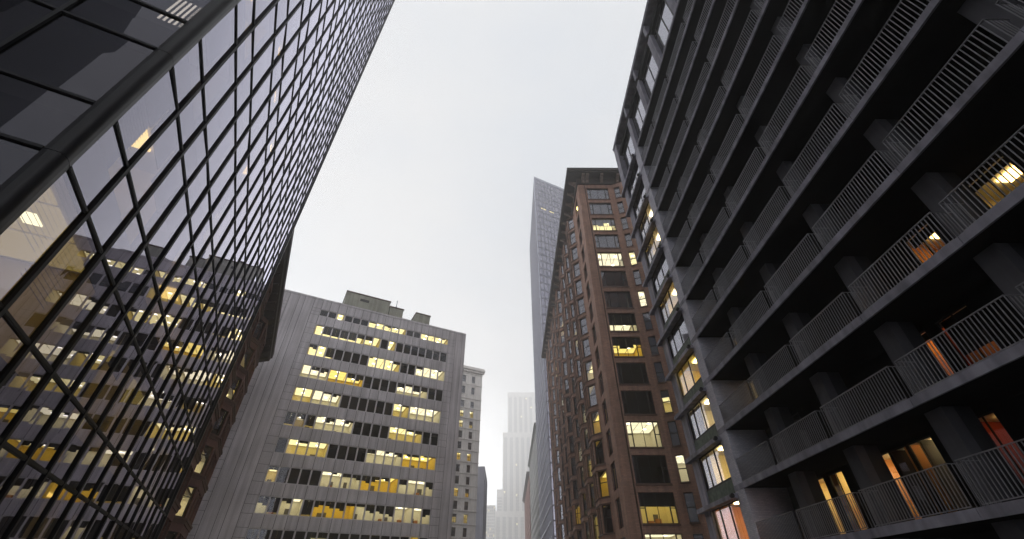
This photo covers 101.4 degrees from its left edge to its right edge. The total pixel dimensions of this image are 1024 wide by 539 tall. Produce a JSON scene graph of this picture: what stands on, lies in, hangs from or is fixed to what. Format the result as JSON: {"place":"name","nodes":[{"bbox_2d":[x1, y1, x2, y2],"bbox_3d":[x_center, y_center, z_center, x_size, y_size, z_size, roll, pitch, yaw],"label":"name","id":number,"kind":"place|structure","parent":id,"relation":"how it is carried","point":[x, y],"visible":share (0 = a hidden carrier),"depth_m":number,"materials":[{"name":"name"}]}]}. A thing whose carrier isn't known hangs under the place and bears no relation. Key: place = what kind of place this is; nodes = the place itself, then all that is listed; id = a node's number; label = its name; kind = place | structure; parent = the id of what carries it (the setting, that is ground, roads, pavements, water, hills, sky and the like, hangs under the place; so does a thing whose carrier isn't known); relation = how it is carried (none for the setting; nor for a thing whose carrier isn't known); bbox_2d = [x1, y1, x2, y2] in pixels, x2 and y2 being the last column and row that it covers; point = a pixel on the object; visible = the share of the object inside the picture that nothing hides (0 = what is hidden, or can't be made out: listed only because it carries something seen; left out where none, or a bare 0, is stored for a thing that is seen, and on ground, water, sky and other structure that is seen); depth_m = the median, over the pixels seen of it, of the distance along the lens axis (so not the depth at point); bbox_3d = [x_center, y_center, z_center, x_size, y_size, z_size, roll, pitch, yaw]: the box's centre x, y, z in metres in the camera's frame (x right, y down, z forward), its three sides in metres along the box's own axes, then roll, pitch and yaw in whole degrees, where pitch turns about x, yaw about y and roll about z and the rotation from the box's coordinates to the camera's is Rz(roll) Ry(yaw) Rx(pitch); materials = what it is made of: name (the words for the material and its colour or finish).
{"place":"outdoors","nodes":[
{"label":"outdoors","id":0,"kind":"place"},
{"bbox_2d":[0,0,394,538],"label":"glass office tower","id":1,"kind":"structure","parent":0,"point":[161,162],"depth_m":12.18,"materials":[{"name":"black glass"}]},
{"bbox_2d":[186,289,465,538],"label":"grey office block","id":2,"kind":"structure","parent":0,"point":[345,425],"depth_m":65.14,"materials":[{"name":"concrete"}]},
{"bbox_2d":[245,528,259,538],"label":"window","id":3,"kind":"structure","parent":2,"relation":"in","point":[252,533],"depth_m":52.88,"materials":[{"name":"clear glass"}]},
{"bbox_2d":[253,495,270,513],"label":"window","id":4,"kind":"structure","parent":2,"relation":"in","point":[263,499],"depth_m":55.13,"materials":[{"name":"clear glass"}]},
{"bbox_2d":[257,528,271,538],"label":"window","id":5,"kind":"structure","parent":2,"relation":"in","point":[264,533],"depth_m":53.40,"materials":[{"name":"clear glass"}]},
{"bbox_2d":[264,465,279,482],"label":"window","id":6,"kind":"structure","parent":2,"relation":"in","point":[272,467],"depth_m":57.51,"materials":[{"name":"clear glass"}]},
{"bbox_2d":[265,496,281,514],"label":"window","id":7,"kind":"structure","parent":2,"relation":"in","point":[272,507],"depth_m":55.42,"materials":[{"name":"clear glass"}]},
{"bbox_2d":[270,529,283,538],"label":"window","id":8,"kind":"structure","parent":2,"relation":"in","point":[276,533],"depth_m":53.93,"materials":[{"name":"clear glass"}]},
{"bbox_2d":[274,437,288,452],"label":"window","id":9,"kind":"structure","parent":2,"relation":"in","point":[281,444],"depth_m":59.50,"materials":[{"name":"grey glass"}]},
{"bbox_2d":[275,466,290,483],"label":"window","id":10,"kind":"structure","parent":2,"relation":"in","point":[283,473],"depth_m":57.66,"materials":[{"name":"grey glass"}]},
{"bbox_2d":[277,497,292,515],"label":"window","id":11,"kind":"structure","parent":2,"relation":"in","point":[288,500],"depth_m":56.25,"materials":[{"name":"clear glass"}]},
{"bbox_2d":[282,530,295,538],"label":"window","id":12,"kind":"structure","parent":2,"relation":"in","point":[287,534],"depth_m":54.45,"materials":[{"name":"black glass"}]},
{"bbox_2d":[283,411,296,425],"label":"window","id":13,"kind":"structure","parent":2,"relation":"in","point":[289,418],"depth_m":61.85,"materials":[{"name":"grey glass"}]},
{"bbox_2d":[286,467,301,484],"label":"window","id":14,"kind":"structure","parent":2,"relation":"in","point":[294,472],"depth_m":58.37,"materials":[{"name":"black glass"}]},
{"bbox_2d":[293,530,306,538],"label":"window","id":15,"kind":"structure","parent":2,"relation":"in","point":[299,534],"depth_m":54.98,"materials":[{"name":"black glass"}]},
{"bbox_2d":[293,412,306,427],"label":"window","id":16,"kind":"structure","parent":2,"relation":"in","point":[303,415],"depth_m":62.64,"materials":[{"name":"grey glass"}]},
{"bbox_2d":[295,439,308,455],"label":"window","id":17,"kind":"structure","parent":2,"relation":"in","point":[300,441],"depth_m":60.82,"materials":[{"name":"yellow glass"}]},
{"bbox_2d":[297,468,311,485],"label":"window","id":18,"kind":"structure","parent":2,"relation":"in","point":[305,474],"depth_m":58.71,"materials":[{"name":"black glass"}]},
{"bbox_2d":[299,499,314,516],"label":"window","id":19,"kind":"structure","parent":2,"relation":"in","point":[307,507],"depth_m":56.94,"materials":[{"name":"black glass"}]},
{"bbox_2d":[303,414,316,428],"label":"window","id":20,"kind":"structure","parent":2,"relation":"in","point":[308,422],"depth_m":62.89,"materials":[{"name":"black glass"}]},
{"bbox_2d":[305,531,317,538],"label":"window","id":21,"kind":"structure","parent":2,"relation":"in","point":[310,534],"depth_m":55.53,"materials":[{"name":"black glass"}]},
{"bbox_2d":[308,469,322,486],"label":"window","id":22,"kind":"structure","parent":2,"relation":"in","point":[314,480],"depth_m":59.19,"materials":[{"name":"black glass"}]},
{"bbox_2d":[311,500,325,517],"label":"window","id":23,"kind":"structure","parent":2,"relation":"in","point":[317,502],"depth_m":57.66,"materials":[{"name":"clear glass"}]},
{"bbox_2d":[316,531,328,538],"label":"window","id":24,"kind":"structure","parent":2,"relation":"in","point":[324,535],"depth_m":56.03,"materials":[{"name":"black glass"}]},
{"bbox_2d":[322,500,335,518],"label":"window","id":25,"kind":"structure","parent":2,"relation":"in","point":[331,504],"depth_m":58.24,"materials":[{"name":"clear glass"}]},
{"bbox_2d":[323,417,335,431],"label":"window","id":26,"kind":"structure","parent":2,"relation":"in","point":[328,419],"depth_m":64.10,"materials":[{"name":"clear glass"}]},
{"bbox_2d":[328,532,339,538],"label":"window","id":27,"kind":"structure","parent":2,"relation":"in","point":[332,535],"depth_m":56.56,"materials":[{"name":"black glass"}]},
{"bbox_2d":[332,501,345,519],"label":"window","id":28,"kind":"structure","parent":2,"relation":"in","point":[339,505],"depth_m":58.67,"materials":[{"name":"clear glass"}]},
{"bbox_2d":[336,445,348,459],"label":"window","id":29,"kind":"structure","parent":2,"relation":"in","point":[343,449],"depth_m":62.53,"materials":[{"name":"black glass"}]},
{"bbox_2d":[339,533,349,538],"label":"window","id":30,"kind":"structure","parent":2,"relation":"in","point":[342,535],"depth_m":57.08,"materials":[{"name":"black glass"}]},
{"bbox_2d":[339,394,350,408],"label":"window","id":31,"kind":"structure","parent":2,"relation":"in","point":[345,399],"depth_m":66.66,"materials":[{"name":"black glass"}]},
{"bbox_2d":[339,473,352,488],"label":"window","id":32,"kind":"structure","parent":2,"relation":"in","point":[349,475],"depth_m":61.06,"materials":[{"name":"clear glass"}]},
{"bbox_2d":[343,502,355,519],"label":"window","id":33,"kind":"structure","parent":2,"relation":"in","point":[347,503],"depth_m":59.18,"materials":[{"name":"clear glass"}]},
{"bbox_2d":[345,372,355,385],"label":"window","id":34,"kind":"structure","parent":2,"relation":"in","point":[349,375],"depth_m":69.29,"materials":[{"name":"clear glass"}]},
{"bbox_2d":[345,446,357,461],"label":"window","id":35,"kind":"structure","parent":2,"relation":"in","point":[352,450],"depth_m":63.22,"materials":[{"name":"black glass"}]},
{"bbox_2d":[348,396,359,410],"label":"window","id":36,"kind":"structure","parent":2,"relation":"in","point":[354,400],"depth_m":67.17,"materials":[{"name":"black glass"}]},
{"bbox_2d":[349,474,361,489],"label":"window","id":37,"kind":"structure","parent":2,"relation":"in","point":[358,476],"depth_m":61.56,"materials":[{"name":"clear glass"}]},
{"bbox_2d":[353,503,365,520],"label":"window","id":38,"kind":"structure","parent":2,"relation":"in","point":[357,504],"depth_m":59.77,"materials":[{"name":"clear glass"}]},
{"bbox_2d":[354,374,364,387],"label":"window","id":39,"kind":"structure","parent":2,"relation":"in","point":[358,377],"depth_m":69.80,"materials":[{"name":"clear glass"}]},
{"bbox_2d":[355,447,366,462],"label":"window","id":40,"kind":"structure","parent":2,"relation":"in","point":[360,449],"depth_m":63.87,"materials":[{"name":"black glass"}]},
{"bbox_2d":[357,397,367,411],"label":"window","id":41,"kind":"structure","parent":2,"relation":"in","point":[362,405],"depth_m":67.67,"materials":[{"name":"black glass"}]},
{"bbox_2d":[359,475,371,490],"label":"window","id":42,"kind":"structure","parent":2,"relation":"in","point":[367,478],"depth_m":62.00,"materials":[{"name":"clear glass"}]},
{"bbox_2d":[361,422,371,436],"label":"window","id":43,"kind":"structure","parent":2,"relation":"in","point":[366,429],"depth_m":65.88,"materials":[{"name":"black glass"}]},
{"bbox_2d":[363,504,375,520],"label":"window","id":44,"kind":"structure","parent":2,"relation":"in","point":[369,507],"depth_m":60.21,"materials":[{"name":"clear glass"}]},
{"bbox_2d":[365,448,376,463],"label":"window","id":45,"kind":"structure","parent":2,"relation":"in","point":[371,451],"depth_m":64.35,"materials":[{"name":"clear glass"}]},
{"bbox_2d":[366,399,376,412],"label":"window","id":46,"kind":"structure","parent":2,"relation":"in","point":[371,402],"depth_m":68.38,"materials":[{"name":"black glass"}]},
{"bbox_2d":[369,476,380,491],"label":"window","id":47,"kind":"structure","parent":2,"relation":"in","point":[373,478],"depth_m":62.51,"materials":[{"name":"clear glass"}]},
{"bbox_2d":[370,423,380,437],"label":"window","id":48,"kind":"structure","parent":2,"relation":"in","point":[375,430],"depth_m":66.40,"materials":[{"name":"black glass"}]},
{"bbox_2d":[371,377,381,390],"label":"window","id":49,"kind":"structure","parent":2,"relation":"in","point":[376,381],"depth_m":70.74,"materials":[{"name":"black glass"}]},
{"bbox_2d":[373,504,385,521],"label":"window","id":50,"kind":"structure","parent":2,"relation":"in","point":[379,508],"depth_m":60.71,"materials":[{"name":"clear glass"}]},
{"bbox_2d":[379,425,389,439],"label":"window","id":51,"kind":"structure","parent":2,"relation":"in","point":[384,431],"depth_m":66.91,"materials":[{"name":"black glass"}]},
{"bbox_2d":[383,402,393,415],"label":"window","id":52,"kind":"structure","parent":2,"relation":"in","point":[388,408],"depth_m":69.21,"materials":[{"name":"black glass"}]},
{"bbox_2d":[383,505,394,522],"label":"window","id":53,"kind":"structure","parent":2,"relation":"in","point":[389,509],"depth_m":61.16,"materials":[{"name":"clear glass"}]},
{"bbox_2d":[397,478,407,494],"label":"window","id":54,"kind":"structure","parent":2,"relation":"in","point":[401,481],"depth_m":64.06,"materials":[{"name":"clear glass"}]},
{"bbox_2d":[421,508,430,524],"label":"window","id":55,"kind":"structure","parent":2,"relation":"in","point":[425,511],"depth_m":63.24,"materials":[{"name":"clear glass"}]},
{"bbox_2d":[424,481,433,496],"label":"window","id":56,"kind":"structure","parent":2,"relation":"in","point":[427,484],"depth_m":65.58,"materials":[{"name":"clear glass"}]},
{"bbox_2d":[285,0,646,510],"label":"sky","id":57,"kind":"structure","parent":0,"point":[420,198],"materials":[{"name":"white"}]},
{"bbox_2d":[451,365,484,538],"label":"pale stone building","id":58,"kind":"structure","parent":0,"point":[464,505],"depth_m":131.48,"materials":[{"name":"stone"}]},
{"bbox_2d":[475,466,486,538],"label":"blue slab building","id":59,"kind":"structure","parent":0,"point":[481,513],"depth_m":169.61,"materials":[{"name":"grey metal"}]},
{"bbox_2d":[486,505,495,538],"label":"distant low building","id":60,"kind":"structure","parent":0,"point":[490,521],"depth_m":777.29,"materials":[{"name":"concrete"}]},
{"bbox_2d":[495,392,535,538],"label":"stepped stone skyscraper","id":61,"kind":"structure","parent":0,"point":[510,511],"depth_m":1015.84,"materials":[{"name":"grey stone"}]},
{"bbox_2d":[522,471,530,538],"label":"red brick building","id":62,"kind":"structure","parent":0,"point":[526,498],"depth_m":284.57,"materials":[{"name":"grey brick"}]},
{"bbox_2d":[528,422,539,538],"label":"grey stone building","id":63,"kind":"structure","parent":0,"point":[534,499],"depth_m":207.78,"materials":[{"name":"stone"}]},
{"bbox_2d":[529,177,563,538],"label":"slim glass tower","id":64,"kind":"structure","parent":0,"point":[547,199],"depth_m":180.87,"materials":[{"name":"grey glass"}]},
{"bbox_2d":[613,0,1023,538],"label":"balcony apartment block","id":65,"kind":"structure","parent":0,"point":[825,205],"depth_m":17.80,"materials":[{"name":"paint"}]},
{"bbox_2d":[622,132,631,168],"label":"window","id":66,"kind":"structure","parent":65,"relation":"in","point":[628,132],"depth_m":48.10,"materials":[{"name":"brown metal"}]},
{"bbox_2d":[632,93,642,137],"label":"window","id":67,"kind":"structure","parent":65,"relation":"in","point":[634,116],"depth_m":44.28,"materials":[{"name":"grey glass"}]},
{"bbox_2d":[633,180,642,218],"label":"window","id":68,"kind":"structure","parent":65,"relation":"in","point":[641,180],"depth_m":42.86,"materials":[{"name":"black glass"}]},
{"bbox_2d":[639,200,648,241],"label":"window","id":69,"kind":"structure","parent":65,"relation":"in","point":[648,200],"depth_m":40.94,"materials":[{"name":"brown metal"}]},
{"bbox_2d":[642,50,657,99],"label":"window","id":70,"kind":"structure","parent":65,"relation":"in","point":[647,64],"depth_m":40.86,"materials":[{"name":"grey glass"}]},
{"bbox_2d":[645,224,656,266],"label":"window","id":71,"kind":"structure","parent":65,"relation":"in","point":[655,224],"depth_m":38.94,"materials":[{"name":"brown metal"}]},
{"bbox_2d":[651,251,664,293],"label":"window","id":72,"kind":"structure","parent":65,"relation":"in","point":[663,251],"depth_m":37.01,"materials":[{"name":"brown metal"}]},
{"bbox_2d":[654,0,673,53],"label":"window","id":73,"kind":"structure","parent":65,"relation":"in","point":[660,16],"depth_m":37.29,"materials":[{"name":"brown metal"}]},
{"bbox_2d":[659,281,676,324],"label":"window","id":74,"kind":"structure","parent":65,"relation":"in","point":[672,281],"depth_m":35.05,"materials":[{"name":"brown metal"}]},
{"bbox_2d":[667,314,688,358],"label":"window","id":75,"kind":"structure","parent":65,"relation":"in","point":[671,332],"depth_m":33.14,"materials":[{"name":"brown metal"}]},
{"bbox_2d":[676,351,700,396],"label":"window","id":76,"kind":"structure","parent":65,"relation":"in","point":[691,354],"depth_m":31.09,"materials":[{"name":"brown metal"}]},
{"bbox_2d":[687,394,714,440],"bbox_3d":[12.922,10.141,28.653,0.090,2.000,4.004,0,-38,0],"label":"window","id":77,"kind":"structure","parent":65,"relation":"in","point":[699,402],"depth_m":29.14,"materials":[{"name":"brown metal"}]},
{"bbox_2d":[699,443,730,489],"bbox_3d":[12.928,12.599,26.715,0.090,2.000,4.004,0,-38,0],"label":"window","id":78,"kind":"structure","parent":65,"relation":"in","point":[719,444],"depth_m":27.19,"materials":[{"name":"brown metal"}]},
{"bbox_2d":[712,499,739,538],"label":"window","id":79,"kind":"structure","parent":65,"relation":"in","point":[728,504],"depth_m":25.42,"materials":[{"name":"brown metal"}]},
{"bbox_2d":[828,470,865,531],"bbox_3d":[15.281,10.613,19.017,0.050,2.600,1.040,0,-38,0],"label":"window","id":80,"kind":"structure","parent":65,"relation":"in","point":[829,475],"depth_m":19.42,"materials":[{"name":"brown metal"}]},
{"bbox_2d":[890,445,942,517],"bbox_3d":[15.313,8.098,15.827,0.050,2.600,0.845,0,-38,0],"label":"window","id":81,"kind":"structure","parent":65,"relation":"in","point":[891,451],"depth_m":16.21,"materials":[{"name":"brown metal"}]},
{"bbox_2d":[905,222,934,263],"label":"window","id":82,"kind":"structure","parent":65,"relation":"in","point":[931,231],"depth_m":15.80,"materials":[{"name":"brown metal"}]},
{"bbox_2d":[920,330,953,371],"bbox_3d":[15.420,3.406,14.933,0.220,2.600,0.520,0,-38,0],"label":"window","id":83,"kind":"structure","parent":65,"relation":"in","point":[925,336],"depth_m":15.64,"materials":[{"name":"brown metal"}]},
{"bbox_2d":[907,435,972,512],"bbox_3d":[15.321,7.425,14.975,0.050,2.600,1.144,0,-38,0],"label":"window","id":84,"kind":"structure","parent":65,"relation":"in","point":[926,437],"depth_m":15.39,"materials":[{"name":"brown metal"}]},
{"bbox_2d":[935,304,992,365],"bbox_3d":[15.430,2.561,13.861,0.220,2.600,1.300,0,-38,0],"label":"window","id":85,"kind":"structure","parent":65,"relation":"in","point":[965,312],"depth_m":14.34,"materials":[{"name":"glass"}]},
{"bbox_2d":[967,153,1023,196],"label":"window","id":86,"kind":"structure","parent":65,"relation":"in","point":[1003,164],"depth_m":13.52,"materials":[{"name":"brown metal"}]},
{"bbox_2d":[977,411,1023,476],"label":"window","id":87,"kind":"structure","parent":65,"relation":"in","point":[990,412],"depth_m":13.22,"materials":[{"name":"brown metal"}]},
{"label":"ground","id":88,"kind":"structure","parent":0,"visible":0},
{"bbox_2d":[158,231,293,538],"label":"bay window block","id":89,"kind":"structure","parent":88,"relation":"on","point":[259,344],"depth_m":45.01,"materials":[{"name":"brick"}]},
{"bbox_2d":[165,531,176,538],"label":"window","id":90,"kind":"structure","parent":89,"relation":"in","point":[170,534],"depth_m":37.96,"materials":[{"name":"black glass"}]},
{"bbox_2d":[175,486,194,516],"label":"window","id":91,"kind":"structure","parent":89,"relation":"in","point":[189,497],"depth_m":39.87,"materials":[{"name":"black glass"}]},
{"bbox_2d":[216,409,226,434],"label":"window","id":92,"kind":"structure","parent":89,"relation":"in","point":[222,412],"depth_m":44.57,"materials":[{"name":"black glass"}]},
{"bbox_2d":[230,377,240,399],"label":"window","id":93,"kind":"structure","parent":89,"relation":"in","point":[234,385],"depth_m":46.80,"materials":[{"name":"black glass"}]},
{"bbox_2d":[541,168,710,538],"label":"brick oriel building","id":94,"kind":"structure","parent":88,"relation":"on","point":[621,469],"depth_m":60.32,"materials":[{"name":"brick"}]},
{"bbox_2d":[592,219,615,229],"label":"window","id":95,"kind":"structure","parent":94,"relation":"in","point":[595,222],"depth_m":70.58,"materials":[{"name":"black glass"}]},
{"bbox_2d":[608,430,612,454],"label":"window","id":96,"kind":"structure","parent":94,"relation":"in","point":[609,436],"depth_m":51.88,"materials":[{"name":"black glass"}]},
{"bbox_2d":[612,463,617,489],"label":"window","id":97,"kind":"structure","parent":94,"relation":"in","point":[613,466],"depth_m":49.70,"materials":[{"name":"black glass"}]},
{"bbox_2d":[604,292,632,306],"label":"window","id":98,"kind":"structure","parent":94,"relation":"in","point":[604,292],"depth_m":60.91,"materials":[{"name":"brown metal"}]},
{"bbox_2d":[617,498,623,527],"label":"window","id":99,"kind":"structure","parent":94,"relation":"in","point":[618,501],"depth_m":47.17,"materials":[{"name":"black glass"}]},
{"bbox_2d":[608,314,637,330],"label":"window","id":100,"kind":"structure","parent":94,"relation":"in","point":[614,319],"depth_m":58.73,"materials":[{"name":"black glass"}]},
{"bbox_2d":[612,337,642,355],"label":"window","id":101,"kind":"structure","parent":94,"relation":"in","point":[622,342],"depth_m":56.51,"materials":[{"name":"glass"}]},
{"bbox_2d":[616,363,648,383],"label":"window","id":102,"kind":"structure","parent":94,"relation":"in","point":[628,373],"depth_m":53.76,"materials":[{"name":"black glass"}]},
{"bbox_2d":[621,391,655,413],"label":"window","id":103,"kind":"structure","parent":94,"relation":"in","point":[634,402],"depth_m":51.41,"materials":[{"name":"black glass"}]},
{"bbox_2d":[626,422,662,446],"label":"window","id":104,"kind":"structure","parent":94,"relation":"in","point":[626,422],"depth_m":49.11,"materials":[{"name":"brown metal"}]},
{"bbox_2d":[631,455,670,482],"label":"window","id":105,"kind":"structure","parent":94,"relation":"in","point":[638,461],"depth_m":47.21,"materials":[{"name":"black glass"}]},
{"bbox_2d":[638,493,678,523],"bbox_3d":[15.399,25.248,44.340,3.845,2.915,0.220,0,-38,0],"label":"window","id":106,"kind":"structure","parent":94,"relation":"in","point":[657,500],"depth_m":44.76,"materials":[{"name":"glass"}]},
{"bbox_2d":[660,390,672,411],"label":"window","id":107,"kind":"structure","parent":94,"relation":"in","point":[664,394],"depth_m":51.67,"materials":[{"name":"beige glass"}]},
{"bbox_2d":[683,492,699,521],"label":"window","id":108,"kind":"structure","parent":94,"relation":"in","point":[689,497],"depth_m":44.65,"materials":[{"name":"grey glass"}]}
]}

